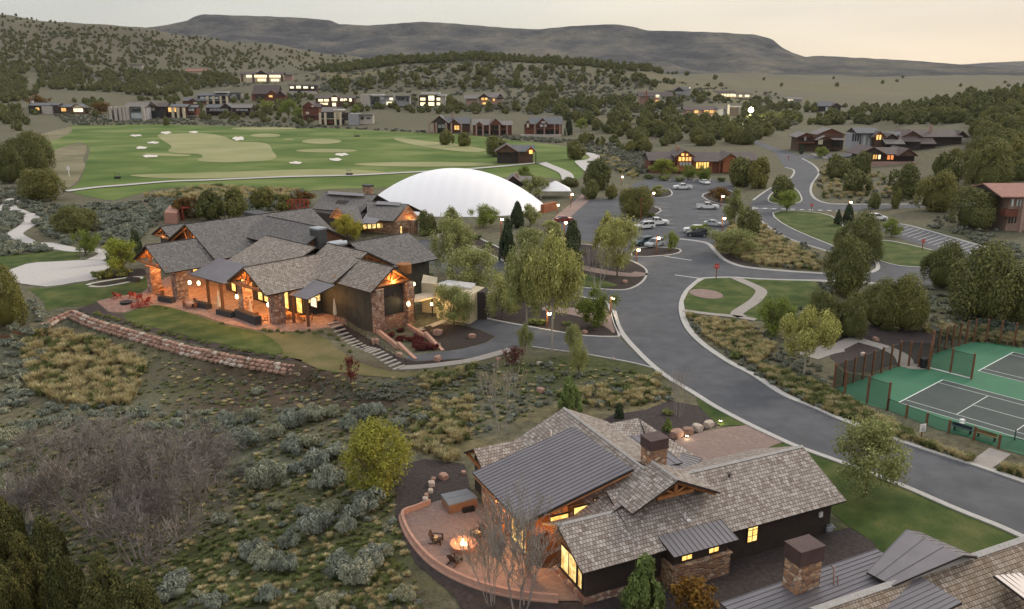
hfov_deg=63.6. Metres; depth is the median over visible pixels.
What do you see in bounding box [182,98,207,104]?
house
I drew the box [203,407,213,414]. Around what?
sagebrush
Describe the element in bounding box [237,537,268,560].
sagebrush
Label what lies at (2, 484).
sagebrush
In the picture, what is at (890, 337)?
mulch bed
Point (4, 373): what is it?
sagebrush
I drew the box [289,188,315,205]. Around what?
leafy tree
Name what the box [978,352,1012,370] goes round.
court line
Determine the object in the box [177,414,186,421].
sagebrush
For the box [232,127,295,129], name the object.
putting green
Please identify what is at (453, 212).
willow tree
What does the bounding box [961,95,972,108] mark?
juniper tree
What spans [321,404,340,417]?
sagebrush
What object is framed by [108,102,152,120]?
house
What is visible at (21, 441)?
bare shrub
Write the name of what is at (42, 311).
sagebrush
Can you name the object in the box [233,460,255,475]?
sagebrush
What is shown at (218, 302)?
umbrella
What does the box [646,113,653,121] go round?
juniper tree
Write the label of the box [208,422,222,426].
sagebrush
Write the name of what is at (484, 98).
house
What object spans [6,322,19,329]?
sagebrush
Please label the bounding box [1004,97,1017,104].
juniper tree
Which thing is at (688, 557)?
window
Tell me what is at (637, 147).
juniper tree
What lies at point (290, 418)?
sagebrush
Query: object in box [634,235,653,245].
parked car
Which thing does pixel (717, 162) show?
lodge
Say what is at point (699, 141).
juniper tree
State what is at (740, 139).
juniper tree
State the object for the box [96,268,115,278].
shrub
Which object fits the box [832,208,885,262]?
juniper tree
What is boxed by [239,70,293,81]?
mansion
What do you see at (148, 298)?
terrace chair
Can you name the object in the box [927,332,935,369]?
court fence
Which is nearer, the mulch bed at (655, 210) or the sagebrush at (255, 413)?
the sagebrush at (255, 413)
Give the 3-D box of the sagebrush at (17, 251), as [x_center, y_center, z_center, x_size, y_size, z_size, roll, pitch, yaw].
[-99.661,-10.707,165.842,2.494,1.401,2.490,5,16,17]
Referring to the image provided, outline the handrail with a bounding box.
[340,315,405,364]
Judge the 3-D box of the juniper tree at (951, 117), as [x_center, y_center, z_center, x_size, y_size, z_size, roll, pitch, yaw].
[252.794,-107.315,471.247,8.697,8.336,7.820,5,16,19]
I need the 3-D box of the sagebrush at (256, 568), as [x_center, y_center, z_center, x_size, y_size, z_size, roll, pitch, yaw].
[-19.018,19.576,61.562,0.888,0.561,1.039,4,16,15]
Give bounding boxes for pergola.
[287,199,308,209]
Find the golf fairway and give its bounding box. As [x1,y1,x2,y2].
[46,124,590,199]
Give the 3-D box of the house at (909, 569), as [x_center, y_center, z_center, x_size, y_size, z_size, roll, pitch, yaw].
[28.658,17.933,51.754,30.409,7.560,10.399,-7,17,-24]
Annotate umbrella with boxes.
[217,290,220,306]
[249,298,252,311]
[333,299,336,321]
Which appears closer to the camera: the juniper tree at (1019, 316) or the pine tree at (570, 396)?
the pine tree at (570, 396)
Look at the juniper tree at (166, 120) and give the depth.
603.14 m
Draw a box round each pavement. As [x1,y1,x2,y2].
[399,348,515,369]
[417,319,446,330]
[542,305,614,332]
[553,194,589,222]
[578,265,649,276]
[689,289,722,298]
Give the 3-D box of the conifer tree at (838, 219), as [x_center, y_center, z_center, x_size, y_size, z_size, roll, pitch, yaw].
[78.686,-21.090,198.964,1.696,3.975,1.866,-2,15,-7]
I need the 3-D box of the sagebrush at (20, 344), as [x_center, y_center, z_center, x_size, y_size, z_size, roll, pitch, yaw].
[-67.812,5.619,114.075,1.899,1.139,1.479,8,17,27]
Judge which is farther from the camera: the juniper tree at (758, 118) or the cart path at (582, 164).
the juniper tree at (758, 118)
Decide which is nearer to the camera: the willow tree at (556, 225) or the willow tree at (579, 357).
the willow tree at (579, 357)
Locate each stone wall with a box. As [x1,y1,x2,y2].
[0,331,24,338]
[40,310,71,327]
[69,310,305,375]
[377,330,416,358]
[406,324,443,350]
[540,201,556,212]
[930,367,969,378]
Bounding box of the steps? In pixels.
[327,321,405,369]
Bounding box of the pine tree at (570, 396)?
[557,375,582,412]
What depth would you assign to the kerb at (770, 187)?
262.11 m
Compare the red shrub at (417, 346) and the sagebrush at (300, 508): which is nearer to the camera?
the sagebrush at (300, 508)
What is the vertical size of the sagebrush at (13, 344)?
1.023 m
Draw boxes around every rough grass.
[41,127,72,140]
[49,143,86,186]
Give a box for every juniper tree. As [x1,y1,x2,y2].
[0,140,25,183]
[0,262,29,326]
[4,137,27,159]
[13,129,56,170]
[16,167,67,201]
[48,204,99,235]
[163,116,169,124]
[194,187,222,219]
[220,186,247,217]
[249,185,275,208]
[275,193,294,210]
[299,120,304,126]
[417,209,436,233]
[439,128,454,144]
[445,95,454,105]
[457,132,470,145]
[485,135,506,156]
[560,176,578,186]
[566,139,586,159]
[572,111,578,121]
[578,132,588,143]
[581,178,599,198]
[583,157,611,189]
[605,115,619,129]
[605,183,617,198]
[607,111,613,118]
[618,185,655,217]
[620,120,631,130]
[623,140,634,151]
[625,127,633,138]
[632,126,646,138]
[632,130,646,142]
[634,140,641,150]
[637,137,651,149]
[639,117,649,128]
[639,139,652,151]
[644,121,657,136]
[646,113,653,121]
[655,120,665,126]
[660,107,670,117]
[664,130,676,143]
[669,125,680,132]
[687,115,698,122]
[690,127,705,142]
[694,135,703,145]
[702,133,713,145]
[705,127,716,138]
[723,121,739,141]
[729,155,750,186]
[735,128,749,144]
[736,206,761,234]
[743,126,755,144]
[747,155,770,188]
[748,118,758,123]
[750,113,761,123]
[753,125,764,139]
[761,122,774,135]
[771,174,794,200]
[809,288,840,330]
[821,232,872,298]
[825,153,851,178]
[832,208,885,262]
[832,288,868,339]
[842,167,872,192]
[847,150,872,173]
[862,275,900,330]
[868,192,881,208]
[884,271,930,331]
[887,162,920,199]
[891,187,902,208]
[892,110,904,122]
[913,169,962,211]
[917,100,929,108]
[918,111,929,121]
[919,238,967,288]
[929,108,942,120]
[931,151,963,185]
[943,107,953,115]
[946,109,959,123]
[946,237,1023,321]
[947,185,1000,230]
[949,147,964,158]
[954,106,965,112]
[956,110,966,122]
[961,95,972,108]
[961,148,975,162]
[963,139,1014,185]
[963,168,976,183]
[965,141,975,152]
[969,117,984,134]
[971,105,985,118]
[974,126,983,135]
[975,136,993,150]
[978,121,992,133]
[981,95,994,105]
[992,123,1004,134]
[994,131,1005,137]
[999,88,1010,101]
[1000,115,1012,125]
[1002,116,1018,128]
[1002,128,1018,134]
[1002,132,1017,140]
[1003,134,1015,140]
[1003,259,1023,323]
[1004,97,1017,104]
[1005,106,1014,112]
[1007,136,1023,150]
[1009,146,1017,164]
[1012,93,1022,100]
[1012,160,1023,180]
[1013,105,1021,112]
[1014,110,1023,115]
[1014,129,1021,138]
[1017,150,1023,159]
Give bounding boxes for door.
[402,227,408,232]
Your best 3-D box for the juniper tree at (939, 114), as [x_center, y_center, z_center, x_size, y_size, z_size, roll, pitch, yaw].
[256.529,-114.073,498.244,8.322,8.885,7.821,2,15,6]
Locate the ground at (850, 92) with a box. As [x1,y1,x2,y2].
[0,14,1023,608]
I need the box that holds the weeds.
[0,341,671,608]
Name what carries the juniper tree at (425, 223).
on the ground at (850, 92)
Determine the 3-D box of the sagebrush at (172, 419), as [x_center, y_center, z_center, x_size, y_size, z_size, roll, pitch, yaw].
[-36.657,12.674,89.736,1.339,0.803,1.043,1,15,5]
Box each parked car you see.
[554,215,573,221]
[634,220,655,229]
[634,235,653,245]
[644,237,665,247]
[683,224,704,230]
[686,228,708,236]
[699,179,710,184]
[703,219,724,226]
[865,213,887,220]
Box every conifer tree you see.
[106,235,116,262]
[130,229,142,253]
[498,216,516,261]
[510,201,524,227]
[563,219,580,246]
[564,117,572,134]
[564,239,581,266]
[614,403,623,418]
[799,143,803,153]
[833,209,841,223]
[842,203,853,224]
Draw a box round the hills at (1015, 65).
[960,61,1023,69]
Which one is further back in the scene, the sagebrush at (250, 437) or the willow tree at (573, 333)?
the willow tree at (573, 333)
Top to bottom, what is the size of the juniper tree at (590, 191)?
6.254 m
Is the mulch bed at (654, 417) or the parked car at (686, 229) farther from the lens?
the parked car at (686, 229)
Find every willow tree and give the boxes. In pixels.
[427,212,477,273]
[432,282,476,325]
[438,205,462,233]
[440,243,504,295]
[485,272,517,318]
[503,237,544,345]
[512,226,546,256]
[516,321,533,348]
[519,226,586,352]
[521,175,549,197]
[523,203,541,225]
[541,219,561,232]
[564,321,582,350]
[568,334,588,375]
[591,211,619,253]
[595,213,642,276]
[651,185,666,195]
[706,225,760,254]
[722,187,745,221]
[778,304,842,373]
[831,410,912,499]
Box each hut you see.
[494,142,536,163]
[506,172,531,185]
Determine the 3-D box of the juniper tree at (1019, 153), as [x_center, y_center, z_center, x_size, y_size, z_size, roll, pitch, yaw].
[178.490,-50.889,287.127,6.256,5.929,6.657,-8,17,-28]
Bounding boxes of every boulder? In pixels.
[372,338,378,344]
[428,480,434,486]
[433,329,442,335]
[433,355,441,361]
[438,472,448,480]
[468,333,475,337]
[536,387,544,392]
[669,428,684,438]
[682,426,693,434]
[691,423,703,432]
[703,420,714,428]
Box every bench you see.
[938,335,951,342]
[952,422,973,434]
[976,429,997,441]
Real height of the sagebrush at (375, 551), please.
1.709 m
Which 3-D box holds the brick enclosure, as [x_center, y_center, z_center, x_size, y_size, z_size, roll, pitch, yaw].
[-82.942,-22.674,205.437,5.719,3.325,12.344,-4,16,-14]
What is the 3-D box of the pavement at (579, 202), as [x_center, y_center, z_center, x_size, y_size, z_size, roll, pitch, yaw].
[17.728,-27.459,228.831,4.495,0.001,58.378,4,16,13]
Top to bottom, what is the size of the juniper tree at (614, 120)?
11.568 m
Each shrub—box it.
[0,413,114,478]
[0,459,80,526]
[13,441,162,553]
[45,409,163,474]
[68,406,237,525]
[76,478,216,580]
[90,271,98,276]
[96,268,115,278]
[115,268,132,276]
[117,441,233,536]
[169,421,248,486]
[386,331,394,336]
[395,334,406,341]
[396,327,404,332]
[411,341,424,349]
[419,228,430,235]
[427,343,437,349]
[483,242,493,246]
[515,366,525,373]
[527,318,535,323]
[535,319,548,325]
[552,372,560,376]
[561,321,570,325]
[628,368,636,372]
[644,174,653,178]
[657,175,670,180]
[662,408,673,414]
[675,177,683,181]
[717,177,725,181]
[729,351,742,358]
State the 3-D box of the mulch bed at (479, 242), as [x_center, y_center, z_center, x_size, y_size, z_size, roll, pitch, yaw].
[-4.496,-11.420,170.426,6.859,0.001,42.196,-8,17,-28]
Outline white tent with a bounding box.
[540,181,570,190]
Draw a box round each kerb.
[438,234,506,262]
[487,292,620,337]
[528,345,660,370]
[583,244,647,290]
[611,310,1023,536]
[631,247,681,256]
[679,277,1023,483]
[680,238,879,273]
[752,207,827,250]
[753,167,794,199]
[767,188,801,203]
[772,210,844,246]
[801,158,921,204]
[873,240,931,267]
[902,224,985,246]
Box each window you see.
[226,283,231,289]
[231,283,236,291]
[251,281,257,298]
[257,287,263,300]
[284,292,289,308]
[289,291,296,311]
[296,298,302,313]
[309,294,320,302]
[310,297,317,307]
[382,283,402,315]
[428,96,433,100]
[549,511,568,521]
[560,542,576,584]
[572,503,589,515]
[577,566,582,590]
[681,554,692,561]
[708,546,719,554]
[746,526,758,543]
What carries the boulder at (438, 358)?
on the mulch bed at (363, 339)
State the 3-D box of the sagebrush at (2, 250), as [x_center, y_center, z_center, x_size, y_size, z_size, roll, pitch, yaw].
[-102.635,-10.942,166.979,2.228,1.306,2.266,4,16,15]
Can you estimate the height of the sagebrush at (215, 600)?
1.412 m
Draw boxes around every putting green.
[130,169,385,177]
[143,153,190,155]
[158,133,275,161]
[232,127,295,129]
[251,134,280,136]
[296,149,356,151]
[302,139,340,143]
[355,162,493,166]
[394,137,485,151]
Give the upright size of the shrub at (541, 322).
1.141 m
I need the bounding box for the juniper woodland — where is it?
[0,13,1023,147]
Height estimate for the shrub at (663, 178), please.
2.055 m
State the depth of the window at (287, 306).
124.93 m
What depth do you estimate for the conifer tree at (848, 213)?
198.49 m
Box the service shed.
[414,275,487,323]
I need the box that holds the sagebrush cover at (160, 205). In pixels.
[0,59,1023,604]
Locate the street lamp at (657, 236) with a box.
[656,235,659,253]
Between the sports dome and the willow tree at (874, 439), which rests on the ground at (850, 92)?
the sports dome
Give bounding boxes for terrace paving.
[97,270,346,331]
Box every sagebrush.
[0,236,12,242]
[0,247,9,252]
[0,338,12,345]
[0,339,10,345]
[0,362,18,368]
[0,368,14,377]
[0,384,8,391]
[0,396,11,406]
[0,407,10,412]
[0,426,25,443]
[0,442,9,451]
[0,474,29,496]
[3,391,20,400]
[4,458,14,467]
[5,379,21,388]
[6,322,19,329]
[7,374,18,380]
[8,419,22,426]
[9,341,16,346]
[10,333,18,339]
[11,247,23,254]
[11,396,28,405]
[13,367,28,372]
[14,388,29,395]
[15,426,25,430]
[15,447,25,452]
[16,341,27,348]
[18,326,31,332]
[18,359,31,366]
[18,370,29,375]
[21,520,34,535]
[23,421,37,429]
[24,419,39,423]
[28,302,40,309]
[30,305,43,311]
[32,245,44,251]
[34,312,47,317]
[35,309,46,313]
[36,348,47,354]
[36,408,50,415]
[38,322,51,329]
[39,416,52,426]
[43,402,55,407]
[45,416,57,423]
[49,404,64,411]
[58,413,72,418]
[60,233,69,237]
[60,415,72,424]
[66,407,80,416]
[69,404,82,410]
[76,422,88,431]
[82,402,90,408]
[86,409,95,415]
[90,409,99,416]
[100,411,114,416]
[101,231,110,237]
[105,405,117,410]
[118,230,129,236]
[122,407,134,412]
[124,411,136,418]
[130,405,139,412]
[135,405,147,411]
[137,225,148,229]
[138,409,151,416]
[138,420,153,430]
[150,422,159,428]
[156,567,191,598]
[156,590,172,604]
[159,421,169,426]
[169,416,179,423]
[174,421,183,426]
[176,410,186,416]
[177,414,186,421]
[187,598,197,606]
[191,410,202,416]
[192,588,202,596]
[197,590,229,608]
[199,416,211,422]
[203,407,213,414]
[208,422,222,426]
[210,511,229,523]
[216,409,236,424]
[228,569,238,576]
[229,518,238,526]
[230,424,260,445]
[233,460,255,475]
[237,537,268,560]
[243,405,264,419]
[243,457,288,489]
[246,541,274,570]
[250,386,263,394]
[252,564,262,570]
[253,493,263,500]
[253,583,282,602]
[262,421,285,437]
[269,498,283,509]
[269,549,298,571]
[275,528,300,549]
[276,407,307,428]
[277,520,287,527]
[278,432,303,454]
[281,478,291,486]
[284,461,305,474]
[292,503,307,514]
[296,506,335,535]
[297,433,321,447]
[300,446,329,469]
[302,402,324,420]
[308,463,347,488]
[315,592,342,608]
[320,498,340,514]
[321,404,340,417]
[323,547,351,578]
[325,441,346,457]
[334,514,357,533]
[335,552,375,584]
[335,589,348,596]
[337,413,357,431]
[341,485,385,519]
[348,403,376,421]
[356,541,394,567]
[363,515,375,521]
[369,402,386,414]
[382,522,392,532]
[387,516,396,524]
[387,593,397,600]
[390,416,405,426]
[392,583,416,601]
[411,412,427,419]
[507,411,517,416]
[930,306,938,311]
[941,319,951,323]
[942,306,954,312]
[989,321,997,326]
[1007,325,1015,331]
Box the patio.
[404,500,579,600]
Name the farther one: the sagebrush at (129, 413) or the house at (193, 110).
the house at (193, 110)
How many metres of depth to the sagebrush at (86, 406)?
96.30 m
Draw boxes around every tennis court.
[836,342,1023,454]
[900,380,1023,438]
[980,352,1023,381]
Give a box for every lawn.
[0,251,79,270]
[29,277,163,310]
[123,305,282,353]
[264,332,460,376]
[580,273,617,286]
[684,278,820,320]
[697,398,744,425]
[769,189,800,202]
[769,442,1017,553]
[774,211,845,244]
[874,241,950,266]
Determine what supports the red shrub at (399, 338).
on the ground at (850, 92)
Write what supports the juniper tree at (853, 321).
on the mulch bed at (890, 337)
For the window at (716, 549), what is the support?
in the house at (626, 493)
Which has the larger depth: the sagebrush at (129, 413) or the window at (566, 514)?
the sagebrush at (129, 413)
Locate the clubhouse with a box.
[133,207,437,333]
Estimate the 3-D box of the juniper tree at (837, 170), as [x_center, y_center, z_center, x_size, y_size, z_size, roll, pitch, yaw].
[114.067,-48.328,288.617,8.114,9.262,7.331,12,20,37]
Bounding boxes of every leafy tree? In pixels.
[24,93,52,103]
[70,228,101,254]
[91,102,110,113]
[101,237,137,271]
[171,196,199,218]
[258,100,273,107]
[277,99,299,117]
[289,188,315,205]
[292,107,302,115]
[330,211,362,239]
[338,414,415,501]
[350,105,359,112]
[467,203,499,227]
[517,164,532,177]
[572,283,621,328]
[574,118,588,129]
[647,158,678,175]
[663,230,679,249]
[667,575,722,608]
[680,165,697,178]
[690,223,711,235]
[694,164,713,179]
[707,187,730,201]
[755,295,798,336]
[774,190,797,210]
[816,146,829,156]
[880,217,903,236]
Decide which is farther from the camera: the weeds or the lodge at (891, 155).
the lodge at (891, 155)
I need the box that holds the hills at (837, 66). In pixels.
[775,56,1023,76]
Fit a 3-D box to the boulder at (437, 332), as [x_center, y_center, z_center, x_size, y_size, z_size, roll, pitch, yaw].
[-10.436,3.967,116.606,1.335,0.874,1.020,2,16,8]
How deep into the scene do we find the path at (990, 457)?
77.09 m
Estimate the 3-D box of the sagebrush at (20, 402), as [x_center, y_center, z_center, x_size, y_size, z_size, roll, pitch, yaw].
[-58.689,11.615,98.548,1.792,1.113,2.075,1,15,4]
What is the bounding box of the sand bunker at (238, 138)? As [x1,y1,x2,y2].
[232,136,243,140]
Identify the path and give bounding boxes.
[0,198,107,259]
[66,162,538,190]
[86,276,142,286]
[537,162,573,179]
[575,153,599,170]
[683,309,755,320]
[730,278,766,317]
[800,337,923,368]
[970,448,1009,467]
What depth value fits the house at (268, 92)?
785.75 m
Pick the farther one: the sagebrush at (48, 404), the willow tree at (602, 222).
the willow tree at (602, 222)
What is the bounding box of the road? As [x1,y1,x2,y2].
[406,140,1023,533]
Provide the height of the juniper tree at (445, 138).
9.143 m
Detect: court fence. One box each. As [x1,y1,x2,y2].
[832,341,902,388]
[833,364,891,410]
[886,398,1022,448]
[897,340,932,366]
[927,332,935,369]
[930,343,975,378]
[931,319,1019,352]
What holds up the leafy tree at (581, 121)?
on the ground at (850, 92)
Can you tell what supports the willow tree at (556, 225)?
on the ground at (850, 92)
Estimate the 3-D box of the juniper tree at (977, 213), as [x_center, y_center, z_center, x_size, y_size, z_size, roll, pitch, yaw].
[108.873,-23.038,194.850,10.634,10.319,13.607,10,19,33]
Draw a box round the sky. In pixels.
[0,0,1023,63]
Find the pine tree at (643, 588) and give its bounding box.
[620,553,665,608]
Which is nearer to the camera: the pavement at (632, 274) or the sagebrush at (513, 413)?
the sagebrush at (513, 413)
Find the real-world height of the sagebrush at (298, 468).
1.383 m
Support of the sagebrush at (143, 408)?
on the ground at (850, 92)
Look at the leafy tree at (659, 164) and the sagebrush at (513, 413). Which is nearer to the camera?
the sagebrush at (513, 413)
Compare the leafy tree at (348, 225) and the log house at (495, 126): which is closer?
the leafy tree at (348, 225)
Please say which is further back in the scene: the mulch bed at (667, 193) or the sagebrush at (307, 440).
the mulch bed at (667, 193)
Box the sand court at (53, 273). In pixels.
[9,260,108,285]
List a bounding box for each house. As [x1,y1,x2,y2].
[28,100,61,113]
[59,103,89,113]
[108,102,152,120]
[129,64,144,68]
[150,101,169,117]
[166,104,189,117]
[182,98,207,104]
[185,69,208,74]
[186,105,201,116]
[196,92,231,103]
[205,103,232,115]
[230,92,243,99]
[231,104,255,115]
[251,85,286,99]
[287,84,319,95]
[302,101,323,119]
[315,95,357,106]
[319,107,345,124]
[343,112,374,124]
[360,93,411,106]
[419,93,446,106]
[428,114,470,133]
[464,92,504,104]
[464,407,845,604]
[472,118,512,135]
[521,117,562,136]
[636,91,673,105]
[664,87,691,94]
[680,105,741,119]
[713,91,751,97]
[720,529,1023,608]
[782,97,802,101]
[814,101,842,112]
[963,183,1023,231]
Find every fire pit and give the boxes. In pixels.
[120,300,132,304]
[450,535,476,553]
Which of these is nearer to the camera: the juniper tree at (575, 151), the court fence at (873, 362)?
the court fence at (873, 362)
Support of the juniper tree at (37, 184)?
on the ground at (850, 92)
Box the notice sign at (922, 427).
[919,424,925,437]
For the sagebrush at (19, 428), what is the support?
on the ground at (850, 92)
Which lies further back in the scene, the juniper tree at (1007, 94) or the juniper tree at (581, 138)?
the juniper tree at (1007, 94)
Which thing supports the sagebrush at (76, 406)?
on the ground at (850, 92)
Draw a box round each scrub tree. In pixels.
[0,495,28,566]
[0,563,33,608]
[6,530,52,608]
[28,514,69,571]
[41,547,86,608]
[78,550,129,608]
[118,575,164,608]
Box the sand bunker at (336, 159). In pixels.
[329,158,341,160]
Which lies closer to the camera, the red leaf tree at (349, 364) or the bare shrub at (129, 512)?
the bare shrub at (129, 512)
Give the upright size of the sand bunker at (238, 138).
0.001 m
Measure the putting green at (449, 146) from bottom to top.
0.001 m
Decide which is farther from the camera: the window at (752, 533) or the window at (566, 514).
the window at (752, 533)
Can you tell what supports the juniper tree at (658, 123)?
on the ground at (850, 92)
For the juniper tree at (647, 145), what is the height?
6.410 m
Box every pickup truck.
[644,217,669,225]
[673,183,692,189]
[696,202,718,209]
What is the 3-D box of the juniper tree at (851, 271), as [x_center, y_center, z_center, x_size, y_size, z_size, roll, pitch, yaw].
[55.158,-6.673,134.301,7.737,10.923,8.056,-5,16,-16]
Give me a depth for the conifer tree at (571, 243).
151.68 m
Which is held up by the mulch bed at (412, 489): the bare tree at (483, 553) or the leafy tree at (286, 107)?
the bare tree at (483, 553)
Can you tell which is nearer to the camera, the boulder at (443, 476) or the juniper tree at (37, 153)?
the boulder at (443, 476)
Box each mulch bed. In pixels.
[94,279,125,284]
[102,268,145,277]
[331,320,467,364]
[395,459,623,608]
[422,324,494,350]
[440,234,503,259]
[487,292,617,335]
[562,244,645,288]
[603,400,718,441]
[632,247,679,255]
[633,207,659,217]
[653,189,671,196]
[664,528,875,608]
[703,190,732,203]
[715,251,760,267]
[830,325,942,371]
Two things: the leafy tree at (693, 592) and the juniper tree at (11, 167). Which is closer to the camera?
the leafy tree at (693, 592)
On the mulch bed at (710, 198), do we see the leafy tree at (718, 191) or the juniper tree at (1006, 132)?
the leafy tree at (718, 191)
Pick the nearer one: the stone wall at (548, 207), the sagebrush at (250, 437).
the sagebrush at (250, 437)
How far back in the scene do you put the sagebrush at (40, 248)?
167.66 m
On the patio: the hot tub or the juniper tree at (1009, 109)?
the hot tub
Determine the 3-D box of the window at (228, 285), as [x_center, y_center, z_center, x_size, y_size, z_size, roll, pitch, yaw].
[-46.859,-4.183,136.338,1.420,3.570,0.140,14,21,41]
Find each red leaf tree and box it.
[340,354,359,391]
[500,345,525,370]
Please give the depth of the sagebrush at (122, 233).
184.15 m
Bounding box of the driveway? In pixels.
[675,425,781,460]
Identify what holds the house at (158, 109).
on the ground at (850, 92)
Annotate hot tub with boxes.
[441,489,477,513]
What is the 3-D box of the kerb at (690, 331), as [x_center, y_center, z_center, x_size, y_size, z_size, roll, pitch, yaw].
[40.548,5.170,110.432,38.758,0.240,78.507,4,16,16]
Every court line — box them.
[899,380,941,402]
[902,403,1021,438]
[904,399,1022,433]
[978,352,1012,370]
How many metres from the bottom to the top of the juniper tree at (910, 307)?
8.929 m
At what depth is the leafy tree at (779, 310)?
112.26 m
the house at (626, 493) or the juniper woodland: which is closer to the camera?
the house at (626, 493)
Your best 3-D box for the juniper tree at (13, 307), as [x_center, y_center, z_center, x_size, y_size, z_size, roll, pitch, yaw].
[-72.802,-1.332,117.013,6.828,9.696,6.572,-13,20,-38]
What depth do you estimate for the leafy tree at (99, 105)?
692.70 m
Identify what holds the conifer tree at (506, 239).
on the mulch bed at (479, 242)
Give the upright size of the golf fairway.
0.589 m
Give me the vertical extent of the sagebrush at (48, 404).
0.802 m
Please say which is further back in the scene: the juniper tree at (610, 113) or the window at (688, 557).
the juniper tree at (610, 113)
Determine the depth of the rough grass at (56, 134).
521.81 m
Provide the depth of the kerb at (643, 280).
141.28 m
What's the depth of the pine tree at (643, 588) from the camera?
53.09 m
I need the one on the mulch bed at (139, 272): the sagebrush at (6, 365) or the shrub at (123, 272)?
the shrub at (123, 272)
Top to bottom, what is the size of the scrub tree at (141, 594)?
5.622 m
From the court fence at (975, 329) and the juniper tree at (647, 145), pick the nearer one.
the court fence at (975, 329)
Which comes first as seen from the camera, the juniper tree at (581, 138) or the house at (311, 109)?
the juniper tree at (581, 138)
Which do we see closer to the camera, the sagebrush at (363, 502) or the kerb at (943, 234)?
the sagebrush at (363, 502)
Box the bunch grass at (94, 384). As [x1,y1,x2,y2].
[18,154,1023,608]
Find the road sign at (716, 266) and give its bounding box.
[714,264,719,277]
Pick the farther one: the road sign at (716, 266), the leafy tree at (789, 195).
the leafy tree at (789, 195)
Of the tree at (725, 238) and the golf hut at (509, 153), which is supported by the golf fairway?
the golf hut at (509, 153)
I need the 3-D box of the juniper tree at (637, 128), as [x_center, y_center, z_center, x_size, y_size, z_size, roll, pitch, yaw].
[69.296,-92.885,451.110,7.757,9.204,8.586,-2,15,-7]
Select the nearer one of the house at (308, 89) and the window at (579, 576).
the window at (579, 576)
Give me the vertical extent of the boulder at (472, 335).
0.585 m
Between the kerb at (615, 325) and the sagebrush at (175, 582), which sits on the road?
the kerb at (615, 325)
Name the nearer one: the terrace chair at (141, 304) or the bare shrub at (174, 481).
the bare shrub at (174, 481)
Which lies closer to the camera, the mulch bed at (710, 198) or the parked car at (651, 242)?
the parked car at (651, 242)
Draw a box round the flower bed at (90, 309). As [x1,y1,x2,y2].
[79,302,301,360]
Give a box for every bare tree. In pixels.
[452,514,517,605]
[475,474,564,608]
[477,360,527,432]
[579,241,618,287]
[663,367,694,416]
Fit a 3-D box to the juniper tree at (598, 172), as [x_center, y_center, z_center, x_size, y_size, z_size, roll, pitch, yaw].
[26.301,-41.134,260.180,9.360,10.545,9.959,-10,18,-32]
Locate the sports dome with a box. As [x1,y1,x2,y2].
[378,168,542,216]
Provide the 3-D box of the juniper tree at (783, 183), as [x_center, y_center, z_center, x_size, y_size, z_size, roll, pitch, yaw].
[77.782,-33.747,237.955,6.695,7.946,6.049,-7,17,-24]
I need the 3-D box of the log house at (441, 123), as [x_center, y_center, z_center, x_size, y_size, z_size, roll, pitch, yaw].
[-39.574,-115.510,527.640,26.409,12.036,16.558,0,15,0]
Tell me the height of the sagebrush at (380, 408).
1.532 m
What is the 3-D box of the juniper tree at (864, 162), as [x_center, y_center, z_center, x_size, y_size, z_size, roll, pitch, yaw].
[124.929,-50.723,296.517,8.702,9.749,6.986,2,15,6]
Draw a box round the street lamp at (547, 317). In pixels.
[546,310,550,325]
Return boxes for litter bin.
[920,357,927,368]
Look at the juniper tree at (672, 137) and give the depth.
441.24 m
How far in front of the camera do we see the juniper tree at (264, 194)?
219.76 m
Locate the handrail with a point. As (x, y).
(370, 338)
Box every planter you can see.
[126,276,140,281]
[157,295,175,302]
[193,300,211,309]
[216,308,234,317]
[234,308,261,324]
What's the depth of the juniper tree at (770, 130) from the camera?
498.11 m
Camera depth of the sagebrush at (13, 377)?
104.80 m
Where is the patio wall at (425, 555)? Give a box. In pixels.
[398,499,558,603]
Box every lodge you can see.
[642,146,757,172]
[788,127,845,150]
[844,144,917,166]
[845,125,969,149]
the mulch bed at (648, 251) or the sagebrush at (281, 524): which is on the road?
the mulch bed at (648, 251)
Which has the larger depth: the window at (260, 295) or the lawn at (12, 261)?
the lawn at (12, 261)
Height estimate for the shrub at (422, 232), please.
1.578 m
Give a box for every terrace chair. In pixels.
[110,291,120,298]
[128,291,135,298]
[130,300,140,308]
[135,293,142,299]
[138,299,149,306]
[141,296,152,304]
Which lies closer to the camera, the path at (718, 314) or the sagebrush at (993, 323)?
the sagebrush at (993, 323)
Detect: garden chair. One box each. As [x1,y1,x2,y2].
[428,529,443,544]
[446,552,462,567]
[469,523,484,540]
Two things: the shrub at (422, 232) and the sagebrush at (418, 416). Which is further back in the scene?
the shrub at (422, 232)
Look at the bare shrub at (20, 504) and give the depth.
70.11 m
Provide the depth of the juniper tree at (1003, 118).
361.96 m
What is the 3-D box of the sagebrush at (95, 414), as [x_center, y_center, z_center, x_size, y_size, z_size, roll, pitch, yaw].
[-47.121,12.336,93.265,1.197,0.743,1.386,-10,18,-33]
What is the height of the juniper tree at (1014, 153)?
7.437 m
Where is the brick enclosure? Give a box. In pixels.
[164,206,189,223]
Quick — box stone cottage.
[312,184,420,233]
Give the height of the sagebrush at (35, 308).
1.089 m
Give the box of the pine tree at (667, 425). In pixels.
[662,417,672,432]
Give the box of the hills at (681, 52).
[146,14,803,73]
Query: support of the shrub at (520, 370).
on the ground at (850, 92)
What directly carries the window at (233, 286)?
in the clubhouse
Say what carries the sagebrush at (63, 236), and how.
on the ground at (850, 92)
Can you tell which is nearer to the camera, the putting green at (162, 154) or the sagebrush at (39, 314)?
the sagebrush at (39, 314)

